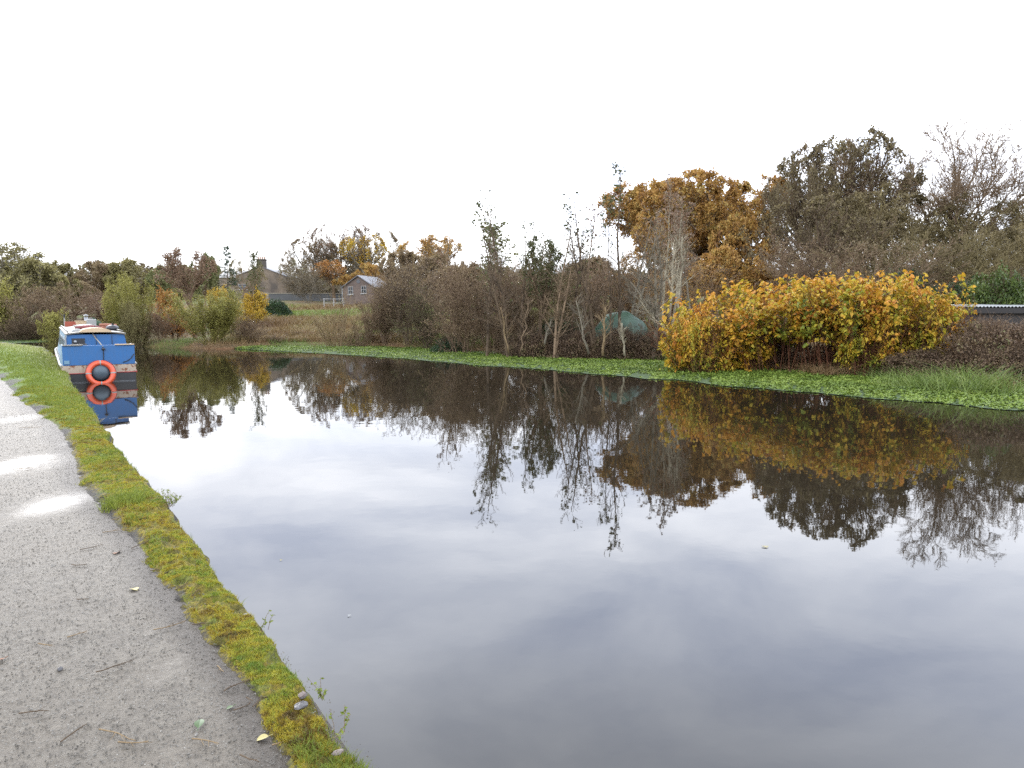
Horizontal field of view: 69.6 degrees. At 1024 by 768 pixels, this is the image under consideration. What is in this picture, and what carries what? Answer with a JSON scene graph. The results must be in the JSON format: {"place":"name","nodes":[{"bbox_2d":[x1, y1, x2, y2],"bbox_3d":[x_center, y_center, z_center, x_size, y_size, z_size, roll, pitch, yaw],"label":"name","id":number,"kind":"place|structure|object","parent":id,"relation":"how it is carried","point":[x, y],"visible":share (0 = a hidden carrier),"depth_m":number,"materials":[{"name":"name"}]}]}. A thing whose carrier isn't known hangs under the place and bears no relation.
{"place":"outdoors","nodes":[
{"label":"outdoors","id":0,"kind":"place"},
{"bbox_2d":[0,380,357,767],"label":"towpath","id":1,"kind":"structure","parent":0,"point":[65,498],"depth_m":3.57,"materials":[{"name":"grey gravel"}]},
{"bbox_2d":[0,413,378,767],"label":"grit","id":2,"kind":"object","parent":1,"relation":"on","point":[196,733],"visible":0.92,"depth_m":3.35,"materials":[{"name":"grey gravel"}]},
{"bbox_2d":[0,342,375,767],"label":"grass verge","id":3,"kind":"object","parent":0,"point":[93,490],"depth_m":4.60,"materials":[{"name":"green plant"}]},
{"bbox_2d":[3,296,962,376],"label":"field","id":4,"kind":"structure","parent":0,"point":[157,345],"depth_m":45.46,"materials":[{"name":"green plant"}]},
{"bbox_2d":[0,274,40,338],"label":"shrub","id":5,"kind":"object","parent":4,"relation":"on","point":[4,314],"visible":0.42,"depth_m":58.18,"materials":[{"name":"green plant"}]},
{"bbox_2d":[0,241,45,290],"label":"tree","id":6,"kind":"object","parent":4,"relation":"on","point":[14,256],"visible":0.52,"depth_m":65.61,"materials":[{"name":"green plant"}]},
{"bbox_2d":[0,311,47,340],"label":"shrub","id":7,"kind":"object","parent":4,"relation":"on","point":[24,334],"visible":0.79,"depth_m":55.20,"materials":[{"name":"brown plant"}]},
{"bbox_2d":[0,256,69,317],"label":"tree","id":8,"kind":"object","parent":4,"relation":"on","point":[47,275],"visible":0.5,"depth_m":62.87,"materials":[{"name":"green plant"}]},
{"bbox_2d":[0,289,85,337],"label":"shrub","id":9,"kind":"object","parent":4,"relation":"on","point":[21,310],"visible":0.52,"depth_m":56.87,"materials":[{"name":"brown plant"}]},
{"bbox_2d":[35,305,68,341],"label":"shrub","id":10,"kind":"object","parent":4,"relation":"on","point":[52,329],"visible":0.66,"depth_m":53.62,"materials":[{"name":"green plant"}]},
{"bbox_2d":[17,280,106,321],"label":"tree","id":11,"kind":"object","parent":4,"relation":"on","point":[85,286],"visible":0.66,"depth_m":58.55,"materials":[{"name":"brown plant"}]},
{"bbox_2d":[33,259,95,315],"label":"tree","id":12,"kind":"object","parent":4,"relation":"on","point":[64,268],"visible":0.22,"depth_m":71.52,"materials":[{"name":"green plant"}]},
{"bbox_2d":[65,259,123,310],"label":"tree","id":13,"kind":"object","parent":4,"relation":"on","point":[94,267],"visible":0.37,"depth_m":72.53,"materials":[{"name":"brown plant"}]},
{"bbox_2d":[67,289,127,323],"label":"shrub","id":14,"kind":"object","parent":4,"relation":"on","point":[91,306],"visible":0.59,"depth_m":56.41,"materials":[{"name":"brown plant"}]},
{"bbox_2d":[98,271,157,343],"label":"willow bush","id":15,"kind":"object","parent":4,"relation":"on","point":[131,293],"visible":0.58,"depth_m":45.72,"materials":[{"name":"green plant"}]},
{"bbox_2d":[99,257,166,304],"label":"tree","id":16,"kind":"object","parent":4,"relation":"on","point":[125,265],"visible":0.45,"depth_m":73.06,"materials":[{"name":"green plant"}]},
{"bbox_2d":[118,299,157,346],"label":"willow bush","id":17,"kind":"object","parent":4,"relation":"on","point":[130,328],"visible":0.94,"depth_m":44.50,"materials":[{"name":"green plant"}]},
{"bbox_2d":[135,305,178,341],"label":"shrub","id":18,"kind":"object","parent":4,"relation":"on","point":[158,326],"visible":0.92,"depth_m":45.14,"materials":[{"name":"brown plant"}]},
{"bbox_2d":[143,263,205,303],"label":"tree","id":19,"kind":"object","parent":4,"relation":"on","point":[163,284],"visible":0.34,"depth_m":68.05,"materials":[{"name":"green plant"}]},
{"bbox_2d":[150,246,218,338],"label":"tree","id":20,"kind":"object","parent":4,"relation":"on","point":[177,270],"visible":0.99,"depth_m":47.88,"materials":[{"name":"brown plant"}]},
{"bbox_2d":[153,285,243,344],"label":"willow bush","id":21,"kind":"object","parent":4,"relation":"on","point":[224,317],"visible":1,"depth_m":42.62,"materials":[{"name":"green plant"}]},
{"bbox_2d":[189,252,220,306],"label":"tree","id":22,"kind":"object","parent":4,"relation":"on","point":[211,282],"visible":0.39,"depth_m":88.57,"materials":[{"name":"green plant"}]},
{"bbox_2d":[223,258,268,302],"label":"tree","id":23,"kind":"object","parent":4,"relation":"on","point":[240,271],"visible":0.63,"depth_m":99.30,"materials":[{"name":"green plant"}]},
{"bbox_2d":[227,313,272,342],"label":"shrub","id":24,"kind":"object","parent":4,"relation":"on","point":[244,330],"visible":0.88,"depth_m":44.37,"materials":[{"name":"brown plant"}]},
{"bbox_2d":[238,284,269,322],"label":"shrub","id":25,"kind":"object","parent":4,"relation":"on","point":[255,306],"visible":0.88,"depth_m":59.43,"materials":[{"name":"yellow plant"}]},
{"bbox_2d":[219,256,300,298],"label":"stone house","id":26,"kind":"structure","parent":4,"relation":"on","point":[272,283],"depth_m":126.95,"materials":[{"name":"stone"}]},
{"bbox_2d":[268,293,341,301],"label":"garden wall","id":27,"kind":"structure","parent":4,"relation":"on","point":[289,296],"depth_m":117.18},
{"bbox_2d":[275,264,340,302],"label":"shrub","id":28,"kind":"object","parent":4,"relation":"on","point":[309,284],"visible":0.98,"depth_m":108.97,"materials":[{"name":"brown plant"}]},
{"bbox_2d":[276,238,342,292],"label":"tree","id":29,"kind":"object","parent":4,"relation":"on","point":[310,260],"visible":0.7,"depth_m":118.91,"materials":[{"name":"brown plant"}]},
{"bbox_2d":[310,259,346,302],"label":"tree","id":30,"kind":"object","parent":4,"relation":"on","point":[328,270],"visible":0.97,"depth_m":110.79,"materials":[{"name":"orange plant"}]},
{"bbox_2d":[286,284,371,346],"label":"shrub","id":31,"kind":"object","parent":4,"relation":"on","point":[341,331],"visible":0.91,"depth_m":42.77,"materials":[{"name":"brown plant"}]},
{"bbox_2d":[301,223,374,292],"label":"tree","id":32,"kind":"object","parent":4,"relation":"on","point":[344,235],"visible":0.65,"depth_m":120.05,"materials":[{"name":"brown plant"}]},
{"bbox_2d":[331,262,383,285],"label":"tree","id":33,"kind":"object","parent":4,"relation":"on","point":[368,268],"visible":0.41,"depth_m":109.02,"materials":[{"name":"yellow plant"}]},
{"bbox_2d":[337,234,389,275],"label":"tree","id":34,"kind":"object","parent":4,"relation":"on","point":[365,256],"visible":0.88,"depth_m":119.26,"materials":[{"name":"yellow plant"}]},
{"bbox_2d":[340,275,387,305],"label":"brick house","id":35,"kind":"structure","parent":4,"relation":"on","point":[357,289],"depth_m":98.73,"materials":[{"name":"stone"}]},
{"bbox_2d":[350,285,400,343],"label":"shrub","id":36,"kind":"object","parent":4,"relation":"on","point":[371,323],"visible":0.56,"depth_m":43.04,"materials":[{"name":"brown plant"}]},
{"bbox_2d":[360,268,414,344],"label":"shrub","id":37,"kind":"object","parent":4,"relation":"on","point":[377,294],"visible":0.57,"depth_m":43.00,"materials":[{"name":"brown plant"}]},
{"bbox_2d":[378,249,427,298],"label":"tree","id":38,"kind":"object","parent":4,"relation":"on","point":[391,258],"visible":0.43,"depth_m":98.22,"materials":[{"name":"brown plant"}]},
{"bbox_2d":[369,258,468,345],"bbox_3d":[-5.224,-4.710,42.006,5.558,5.299,6.700,-1,5,-6],"label":"shrub","id":39,"kind":"object","parent":4,"relation":"on","point":[398,292],"visible":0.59,"depth_m":41.52,"materials":[{"name":"brown plant"}]},
{"bbox_2d":[386,279,452,348],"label":"shrub","id":40,"kind":"object","parent":4,"relation":"on","point":[421,316],"visible":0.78,"depth_m":39.59,"materials":[{"name":"brown plant"}]},
{"bbox_2d":[414,233,462,297],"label":"tree","id":41,"kind":"object","parent":4,"relation":"on","point":[430,250],"visible":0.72,"depth_m":109.50,"materials":[{"name":"brown plant"}]},
{"bbox_2d":[411,251,468,301],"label":"tree","id":42,"kind":"object","parent":4,"relation":"on","point":[434,258],"visible":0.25,"depth_m":87.78,"materials":[{"name":"brown plant"}]},
{"bbox_2d":[207,299,705,353],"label":"field grass","id":43,"kind":"structure","parent":4,"relation":"on","point":[278,324],"depth_m":58.46,"materials":[{"name":"plant"}]},
{"bbox_2d":[413,250,500,353],"bbox_3d":[-2.673,-3.563,35.535,3.529,5.720,4.254,-3,6,-28],"label":"shrub","id":44,"kind":"object","parent":4,"relation":"on","point":[459,318],"visible":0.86,"depth_m":35.42,"materials":[{"name":"brown plant"}]},
{"bbox_2d":[422,261,509,323],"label":"tree","id":45,"kind":"object","parent":4,"relation":"on","point":[471,263],"visible":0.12,"depth_m":46.63,"materials":[{"name":"brown plant"}]},
{"bbox_2d":[460,222,512,356],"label":"tree","id":46,"kind":"object","parent":4,"relation":"on","point":[488,330],"visible":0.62,"depth_m":32.91,"materials":[{"name":"brown plant"}]},
{"bbox_2d":[470,214,521,335],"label":"tree","id":47,"kind":"object","parent":4,"relation":"on","point":[504,244],"visible":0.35,"depth_m":37.48,"materials":[{"name":"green plant"}]},
{"bbox_2d":[462,258,538,354],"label":"shrub","id":48,"kind":"object","parent":4,"relation":"on","point":[498,331],"visible":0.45,"depth_m":34.69,"materials":[{"name":"brown plant"}]},
{"bbox_2d":[1,259,1023,298],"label":"distant wood","id":49,"kind":"object","parent":4,"relation":"on","point":[337,287],"visible":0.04,"depth_m":144.90,"materials":[{"name":"brown plant"}]},
{"bbox_2d":[501,324,552,357],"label":"bramble","id":50,"kind":"object","parent":4,"relation":"on","point":[513,348],"visible":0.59,"depth_m":32.49,"materials":[{"name":"brown plant"}]},
{"bbox_2d":[508,218,549,354],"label":"tree","id":51,"kind":"object","parent":4,"relation":"on","point":[523,285],"visible":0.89,"depth_m":32.85,"materials":[{"name":"plant"}]},
{"bbox_2d":[36,331,1023,383],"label":"bank grass","id":52,"kind":"structure","parent":4,"relation":"on","point":[337,342],"depth_m":42.45,"materials":[{"name":"plant"}]},
{"bbox_2d":[492,258,567,337],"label":"shrub","id":53,"kind":"object","parent":4,"relation":"on","point":[528,308],"visible":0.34,"depth_m":35.26,"materials":[{"name":"brown plant"}]},
{"bbox_2d":[519,234,569,352],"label":"tree","id":54,"kind":"object","parent":4,"relation":"on","point":[546,279],"visible":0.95,"depth_m":32.92,"materials":[{"name":"plant"}]},
{"bbox_2d":[521,257,594,334],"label":"shrub","id":55,"kind":"object","parent":4,"relation":"on","point":[552,306],"visible":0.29,"depth_m":34.24,"materials":[{"name":"brown plant"}]},
{"bbox_2d":[537,211,585,357],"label":"tree","id":56,"kind":"object","parent":4,"relation":"on","point":[556,334],"visible":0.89,"depth_m":31.32,"materials":[{"name":"plant"}]},
{"bbox_2d":[547,327,604,358],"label":"bramble","id":57,"kind":"object","parent":4,"relation":"on","point":[566,344],"visible":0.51,"depth_m":31.39,"materials":[{"name":"brown plant"}]},
{"bbox_2d":[553,225,608,355],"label":"tree","id":58,"kind":"object","parent":4,"relation":"on","point":[577,286],"visible":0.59,"depth_m":31.84,"materials":[{"name":"brown plant"}]},
{"bbox_2d":[553,183,621,356],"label":"tree","id":59,"kind":"object","parent":4,"relation":"on","point":[592,327],"visible":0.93,"depth_m":31.21,"materials":[{"name":"brown plant"}]},
{"bbox_2d":[556,257,647,331],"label":"shrub","id":60,"kind":"object","parent":4,"relation":"on","point":[595,289],"visible":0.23,"depth_m":36.51,"materials":[{"name":"brown plant"}]},
{"bbox_2d":[586,194,628,358],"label":"tree","id":61,"kind":"object","parent":4,"relation":"on","point":[609,289],"visible":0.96,"depth_m":30.31,"materials":[{"name":"brown plant"}]},
{"bbox_2d":[584,324,649,359],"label":"bramble","id":62,"kind":"object","parent":4,"relation":"on","point":[614,335],"visible":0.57,"depth_m":30.81,"materials":[{"name":"brown plant"}]},
{"bbox_2d":[589,158,650,356],"bbox_3d":[4.228,-4.788,30.372,2.444,8.777,2.328,4,7,38],"label":"tree","id":63,"kind":"object","parent":4,"relation":"on","point":[618,287],"visible":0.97,"depth_m":30.27,"materials":[{"name":"brown plant"}]},
{"bbox_2d":[595,311,647,344],"bbox_3d":[5.002,-2.389,33.925,3.040,1.961,1.640,-1,5,-6],"label":"dome tent","id":64,"kind":"object","parent":4,"relation":"on","point":[627,317],"visible":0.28,"depth_m":33.45,"materials":[{"name":"green fabric"}]},
{"bbox_2d":[585,246,670,323],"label":"shrub","id":65,"kind":"object","parent":4,"relation":"on","point":[628,308],"visible":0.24,"depth_m":37.14,"materials":[{"name":"brown plant"}]},
{"bbox_2d":[613,205,667,317],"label":"tree","id":66,"kind":"object","parent":4,"relation":"on","point":[639,284],"visible":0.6,"depth_m":33.95,"materials":[{"name":"brown plant"}]},
{"bbox_2d":[627,207,677,311],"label":"tree","id":67,"kind":"object","parent":4,"relation":"on","point":[639,224],"visible":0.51,"depth_m":52.13,"materials":[{"name":"brown plant"}]},
{"bbox_2d":[627,205,697,358],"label":"tree","id":68,"kind":"object","parent":4,"relation":"on","point":[656,309],"visible":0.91,"depth_m":29.17,"materials":[{"name":"brown plant"}]},
{"bbox_2d":[653,173,695,327],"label":"tree","id":69,"kind":"object","parent":4,"relation":"on","point":[681,215],"visible":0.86,"depth_m":32.89,"materials":[{"name":"brown plant"}]},
{"bbox_2d":[617,185,747,298],"bbox_3d":[13.918,-10.583,60.127,11.101,10.937,9.704,-1,5,-7],"label":"oak tree","id":70,"kind":"object","parent":4,"relation":"on","point":[699,250],"visible":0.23,"depth_m":58.12,"materials":[{"name":"orange plant"}]},
{"bbox_2d":[664,197,700,316],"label":"tree","id":71,"kind":"object","parent":4,"relation":"on","point":[686,243],"visible":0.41,"depth_m":34.27,"materials":[{"name":"brown plant"}]},
{"bbox_2d":[596,166,788,315],"bbox_3d":[14.255,-10.984,59.211,16.124,11.787,14.094,-4,7,-38],"label":"oak tree","id":72,"kind":"object","parent":4,"relation":"on","point":[705,204],"visible":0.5,"depth_m":53.27,"materials":[{"name":"orange plant"}]},
{"bbox_2d":[644,254,741,324],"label":"shrub","id":73,"kind":"object","parent":4,"relation":"on","point":[698,277],"visible":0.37,"depth_m":41.24,"materials":[{"name":"brown plant"}]},
{"bbox_2d":[657,307,738,372],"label":"knotweed","id":74,"kind":"object","parent":4,"relation":"on","point":[690,342],"visible":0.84,"depth_m":23.77,"materials":[{"name":"plant"}]},
{"bbox_2d":[646,277,787,371],"bbox_3d":[7.156,-1.798,25.184,5.291,4.053,4.801,1,6,14],"label":"knotweed","id":75,"kind":"object","parent":4,"relation":"on","point":[766,354],"visible":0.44,"depth_m":24.32,"materials":[{"name":"plant"}]},
{"bbox_2d":[684,243,776,310],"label":"tree","id":76,"kind":"object","parent":4,"relation":"on","point":[726,255],"visible":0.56,"depth_m":42.93,"materials":[{"name":"plant"}]},
{"bbox_2d":[707,206,780,298],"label":"tree","id":77,"kind":"object","parent":4,"relation":"on","point":[733,224],"visible":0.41,"depth_m":50.48,"materials":[{"name":"brown plant"}]},
{"bbox_2d":[692,269,872,371],"bbox_3d":[8.736,-2.198,24.795,6.254,3.619,5.995,1,6,14],"label":"knotweed","id":78,"kind":"object","parent":4,"relation":"on","point":[782,305],"visible":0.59,"depth_m":23.58,"materials":[{"name":"plant"}]},
{"bbox_2d":[751,162,844,270],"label":"tree","id":79,"kind":"object","parent":4,"relation":"on","point":[777,195],"visible":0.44,"depth_m":48.34,"materials":[{"name":"brown plant"}]},
{"bbox_2d":[742,225,862,321],"bbox_3d":[15.408,-5.553,40.085,6.617,5.688,5.489,-3,6,-25],"label":"shrub","id":80,"kind":"object","parent":4,"relation":"on","point":[799,267],"visible":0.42,"depth_m":39.04,"materials":[{"name":"brown plant"}]},
{"bbox_2d":[737,192,902,291],"bbox_3d":[18.381,-6.832,42.714,9.747,7.758,10.163,-1,6,-15],"label":"tree","id":81,"kind":"object","parent":4,"relation":"on","point":[815,206],"visible":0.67,"depth_m":40.13,"materials":[{"name":"brown plant"}]},
{"bbox_2d":[760,137,884,291],"bbox_3d":[22.713,-11.028,52.428,7.508,13.138,8.892,-1,5,-9],"label":"tree","id":82,"kind":"object","parent":4,"relation":"on","point":[804,148],"visible":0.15,"depth_m":52.38,"materials":[{"name":"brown plant"}]},
{"bbox_2d":[774,124,927,269],"bbox_3d":[22.575,-11.043,52.073,8.763,13.344,10.378,-1,5,-12],"label":"tree","id":83,"kind":"object","parent":4,"relation":"on","point":[817,154],"visible":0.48,"depth_m":48.89,"materials":[{"name":"green plant"}]},
{"bbox_2d":[823,300,902,375],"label":"knotweed","id":84,"kind":"object","parent":4,"relation":"on","point":[852,358],"visible":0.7,"depth_m":22.12,"materials":[{"name":"plant"}]},
{"bbox_2d":[778,263,960,371],"bbox_3d":[11.088,-2.153,23.252,5.400,3.646,5.176,1,6,14],"label":"knotweed","id":85,"kind":"object","parent":4,"relation":"on","point":[795,284],"visible":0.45,"depth_m":22.62,"materials":[{"name":"plant"}]},
{"bbox_2d":[798,228,973,297],"bbox_3d":[17.617,-4.782,34.931,8.508,5.154,7.057,2,6,17],"label":"shrub","id":86,"kind":"object","parent":4,"relation":"on","point":[908,266],"visible":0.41,"depth_m":34.52,"materials":[{"name":"brown plant"}]},
{"bbox_2d":[803,180,984,279],"bbox_3d":[24.136,-8.030,45.908,10.099,8.663,8.527,-2,6,-17],"label":"tree","id":87,"kind":"object","parent":4,"relation":"on","point":[900,210],"visible":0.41,"depth_m":43.42,"materials":[{"name":"brown plant"}]},
{"bbox_2d":[815,267,978,373],"bbox_3d":[11.673,-2.088,22.474,4.746,3.526,4.306,2,6,19],"label":"knotweed","id":88,"kind":"object","parent":4,"relation":"on","point":[928,336],"visible":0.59,"depth_m":21.62,"materials":[{"name":"plant"}]},
{"bbox_2d":[825,111,1023,287],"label":"bare tree","id":89,"kind":"object","parent":4,"relation":"on","point":[956,185],"visible":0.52,"depth_m":45.83,"materials":[{"name":"brown plant"}]},
{"bbox_2d":[878,344,984,377],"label":"bramble","id":90,"kind":"object","parent":4,"relation":"on","point":[928,357],"visible":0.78,"depth_m":20.91,"materials":[{"name":"brown plant"}]},
{"bbox_2d":[842,220,1023,290],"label":"tree","id":91,"kind":"object","parent":4,"relation":"on","point":[971,253],"visible":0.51,"depth_m":37.32,"materials":[{"name":"brown plant"}]},
{"bbox_2d":[897,282,977,356],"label":"knotweed","id":92,"kind":"object","parent":4,"relation":"on","point":[917,336],"visible":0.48,"depth_m":21.57,"materials":[{"name":"plant"}]},
{"bbox_2d":[876,358,1023,395],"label":"grass tussock","id":93,"kind":"object","parent":4,"relation":"on","point":[963,385],"depth_m":17.91,"materials":[{"name":"green plant"}]},
{"bbox_2d":[911,190,1023,279],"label":"tree","id":94,"kind":"object","parent":4,"relation":"on","point":[1016,214],"visible":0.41,"depth_m":43.87,"materials":[{"name":"brown plant"}]},
{"bbox_2d":[911,364,1023,397],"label":"grass tussock","id":95,"kind":"object","parent":4,"relation":"on","point":[997,390],"depth_m":17.47,"materials":[{"name":"green plant"}]},
{"bbox_2d":[916,304,1023,346],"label":"shed","id":96,"kind":"structure","parent":4,"relation":"on","point":[1015,313],"depth_m":26.98,"materials":[{"name":"metal"}]},
{"bbox_2d":[917,309,1023,379],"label":"bramble","id":97,"kind":"object","parent":4,"relation":"on","point":[986,335],"visible":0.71,"depth_m":20.40,"materials":[{"name":"brown plant"}]},
{"bbox_2d":[921,228,1023,301],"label":"tree","id":98,"kind":"object","parent":4,"relation":"on","point":[991,251],"visible":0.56,"depth_m":34.95,"materials":[{"name":"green plant"}]},
{"bbox_2d":[956,260,1023,307],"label":"evergreen bush","id":99,"kind":"object","parent":4,"relation":"on","point":[1009,290],"visible":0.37,"depth_m":29.32,"materials":[{"name":"green plant"}]},
{"bbox_2d":[966,340,1023,385],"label":"bramble","id":100,"kind":"object","parent":4,"relation":"on","point":[1006,359],"visible":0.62,"depth_m":19.32,"materials":[{"name":"brown plant"}]},
{"bbox_2d":[462,181,530,356],"bbox_3d":[-0.529,-4.468,31.808,2.402,8.338,2.694,3,6,29],"label":"tree","id":101,"kind":"object","parent":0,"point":[499,286],"visible":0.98,"depth_m":31.56,"materials":[{"name":"brown plant"}]},
{"bbox_2d":[0,0,1023,272],"label":"sky","id":102,"kind":"structure","parent":0,"point":[138,130],"materials":[{"name":"white"}]},
{"bbox_2d":[14,341,1023,767],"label":"canal water","id":103,"kind":"structure","parent":0,"point":[508,567],"depth_m":6.04,"materials":[{"name":"black liquid"}]},
{"bbox_2d":[54,325,136,382],"bbox_3d":[-15.662,-1.177,27.181,2.030,1.960,14.367,-3,6,-32],"label":"narrowboat","id":104,"kind":"object","parent":103,"relation":"on","point":[76,353],"visible":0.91,"depth_m":21.67,"materials":[{"name":"blue paint"}]},
{"bbox_2d":[0,338,1023,410],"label":"pennywort","id":105,"kind":"object","parent":103,"relation":"on","point":[803,381],"visible":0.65,"depth_m":23.11,"materials":[{"name":"green plant"}]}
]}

